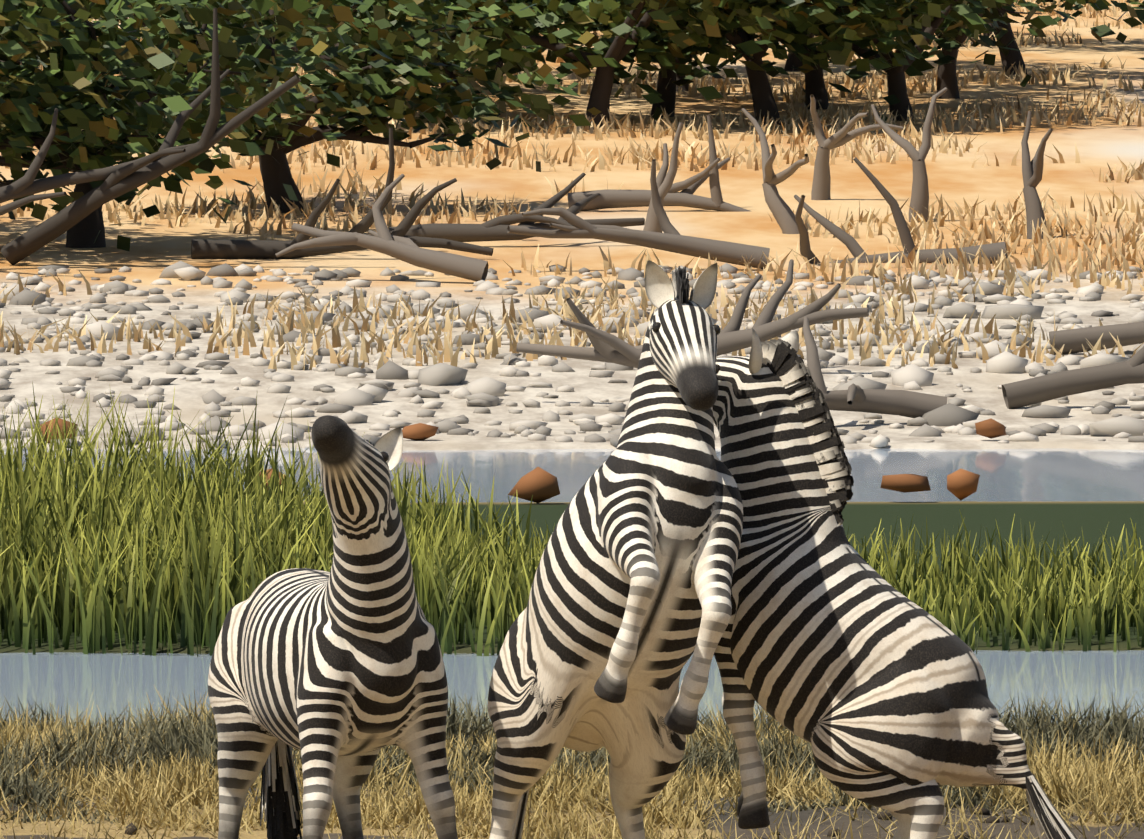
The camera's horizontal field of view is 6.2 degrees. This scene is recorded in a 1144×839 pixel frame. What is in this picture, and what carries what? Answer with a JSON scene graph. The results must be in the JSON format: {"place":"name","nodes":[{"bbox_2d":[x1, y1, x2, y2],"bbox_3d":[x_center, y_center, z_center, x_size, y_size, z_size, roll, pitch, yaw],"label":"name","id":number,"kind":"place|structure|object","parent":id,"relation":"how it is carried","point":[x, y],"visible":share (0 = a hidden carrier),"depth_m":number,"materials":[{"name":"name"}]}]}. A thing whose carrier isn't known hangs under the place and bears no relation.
{"place":"outdoors","nodes":[
{"label":"outdoors","id":0,"kind":"place"},
{"bbox_2d":[488,41,504,69],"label":"tree","id":1,"kind":"object","parent":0,"point":[500,63],"visible":0.02,"depth_m":145.12,"materials":[{"name":"green plant"}]},
{"bbox_2d":[0,0,1143,838],"bbox_3d":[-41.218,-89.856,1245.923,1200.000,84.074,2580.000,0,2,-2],"label":"ground","id":2,"kind":"structure","parent":0,"point":[156,246],"depth_m":102.75,"materials":[{"name":"beige sand"}]},
{"bbox_2d":[0,0,137,64],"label":"tree","id":3,"kind":"object","parent":2,"relation":"on","point":[16,5],"depth_m":140.65,"materials":[{"name":"green plant"}]},
{"bbox_2d":[0,0,346,251],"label":"tree","id":4,"kind":"object","parent":2,"relation":"on","point":[156,119],"depth_m":105.55,"materials":[{"name":"green plant"}]},
{"bbox_2d":[42,0,354,59],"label":"tree","id":5,"kind":"object","parent":2,"relation":"on","point":[92,3],"depth_m":137.88,"materials":[{"name":"green plant"}]},
{"bbox_2d":[0,0,421,247],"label":"tree","id":6,"kind":"object","parent":2,"relation":"on","point":[294,12],"depth_m":107.20,"materials":[{"name":"green plant"}]},
{"bbox_2d":[39,0,583,125],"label":"tree","id":7,"kind":"object","parent":2,"relation":"on","point":[495,45],"depth_m":131.06,"materials":[{"name":"green plant"}]},
{"bbox_2d":[208,415,457,838],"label":"zebra","id":8,"kind":"object","parent":2,"relation":"on","point":[336,676],"visible":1,"depth_m":39.54},
{"bbox_2d":[77,0,600,212],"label":"tree","id":9,"kind":"object","parent":2,"relation":"on","point":[364,103],"depth_m":113.14,"materials":[{"name":"green plant"}]},
{"bbox_2d":[277,0,561,112],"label":"tree","id":10,"kind":"object","parent":2,"relation":"on","point":[466,71],"depth_m":134.34,"materials":[{"name":"green plant"}]},
{"bbox_2d":[394,0,644,83],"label":"tree","id":11,"kind":"object","parent":2,"relation":"on","point":[552,58],"depth_m":139.36,"materials":[{"name":"green plant"}]},
{"bbox_2d":[301,0,829,128],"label":"tree","id":12,"kind":"object","parent":2,"relation":"on","point":[709,14],"depth_m":129.76,"materials":[{"name":"green plant"}]},
{"bbox_2d":[124,806,1009,838],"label":"soil clods","id":13,"kind":"object","parent":2,"relation":"on","point":[133,828],"visible":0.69,"depth_m":44.72,"materials":[{"name":"brown soil"}]},
{"bbox_2d":[0,381,1143,656],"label":"reed band","id":14,"kind":"object","parent":2,"relation":"on","point":[134,551],"visible":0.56,"depth_m":58.35,"materials":[{"name":"green plant"}]},
{"bbox_2d":[0,0,1143,370],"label":"dry grass","id":15,"kind":"structure","parent":2,"relation":"on","point":[306,326],"depth_m":109.39,"materials":[{"name":"beige plant"}]},
{"bbox_2d":[0,261,1143,502],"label":"rocks","id":16,"kind":"object","parent":2,"relation":"on","point":[542,485],"visible":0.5,"depth_m":90.00,"materials":[{"name":"grey stone"}]},
{"bbox_2d":[0,8,1143,417],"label":"dead wood","id":17,"kind":"object","parent":2,"relation":"on","point":[406,240],"visible":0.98,"depth_m":103.51,"materials":[{"name":"grey wood"}]},
{"bbox_2d":[0,686,1143,838],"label":"grass","id":18,"kind":"structure","parent":2,"relation":"on","point":[1098,788],"depth_m":45.44,"materials":[{"name":"beige plant"}]},
{"bbox_2d":[488,260,742,838],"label":"zebra","id":19,"kind":"object","parent":2,"relation":"on","point":[624,615],"visible":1,"depth_m":39.04},
{"bbox_2d":[503,0,811,120],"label":"tree","id":20,"kind":"object","parent":2,"relation":"on","point":[654,45],"depth_m":130.87,"materials":[{"name":"green plant"}]},
{"bbox_2d":[592,33,724,90],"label":"tree","id":21,"kind":"object","parent":2,"relation":"on","point":[684,87],"depth_m":140.22,"materials":[{"name":"green plant"}]},
{"bbox_2d":[624,0,986,124],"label":"tree","id":22,"kind":"object","parent":2,"relation":"on","point":[822,10],"depth_m":129.47,"materials":[{"name":"green plant"}]},
{"bbox_2d":[584,0,1085,121],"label":"tree","id":23,"kind":"object","parent":2,"relation":"on","point":[884,45],"depth_m":130.25,"materials":[{"name":"green plant"}]},
{"bbox_2d":[621,0,1076,109],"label":"tree","id":24,"kind":"object","parent":2,"relation":"on","point":[917,66],"depth_m":134.63,"materials":[{"name":"green plant"}]},
{"bbox_2d":[712,329,1077,838],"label":"zebra","id":25,"kind":"object","parent":2,"relation":"on","point":[850,664],"visible":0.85,"depth_m":39.28},
{"bbox_2d":[784,14,1045,70],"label":"tree","id":26,"kind":"object","parent":2,"relation":"on","point":[793,60],"depth_m":146.23,"materials":[{"name":"green plant"}]},
{"bbox_2d":[868,0,1143,75],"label":"tree","id":27,"kind":"object","parent":2,"relation":"on","point":[1099,32],"depth_m":145.44,"materials":[{"name":"green plant"}]},
{"bbox_2d":[935,0,1088,98],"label":"tree","id":28,"kind":"object","parent":2,"relation":"on","point":[946,76],"depth_m":138.29,"materials":[{"name":"green plant"}]},
{"bbox_2d":[983,0,1143,45],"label":"tree","id":29,"kind":"object","parent":2,"relation":"on","point":[1124,8],"depth_m":154.41,"materials":[{"name":"green plant"}]},
{"bbox_2d":[0,448,1143,731],"bbox_3d":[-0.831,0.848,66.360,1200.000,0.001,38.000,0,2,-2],"label":"water","id":30,"kind":"structure","parent":0,"point":[106,684],"depth_m":56.66,"materials":[{"name":"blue liquid"}]}
]}

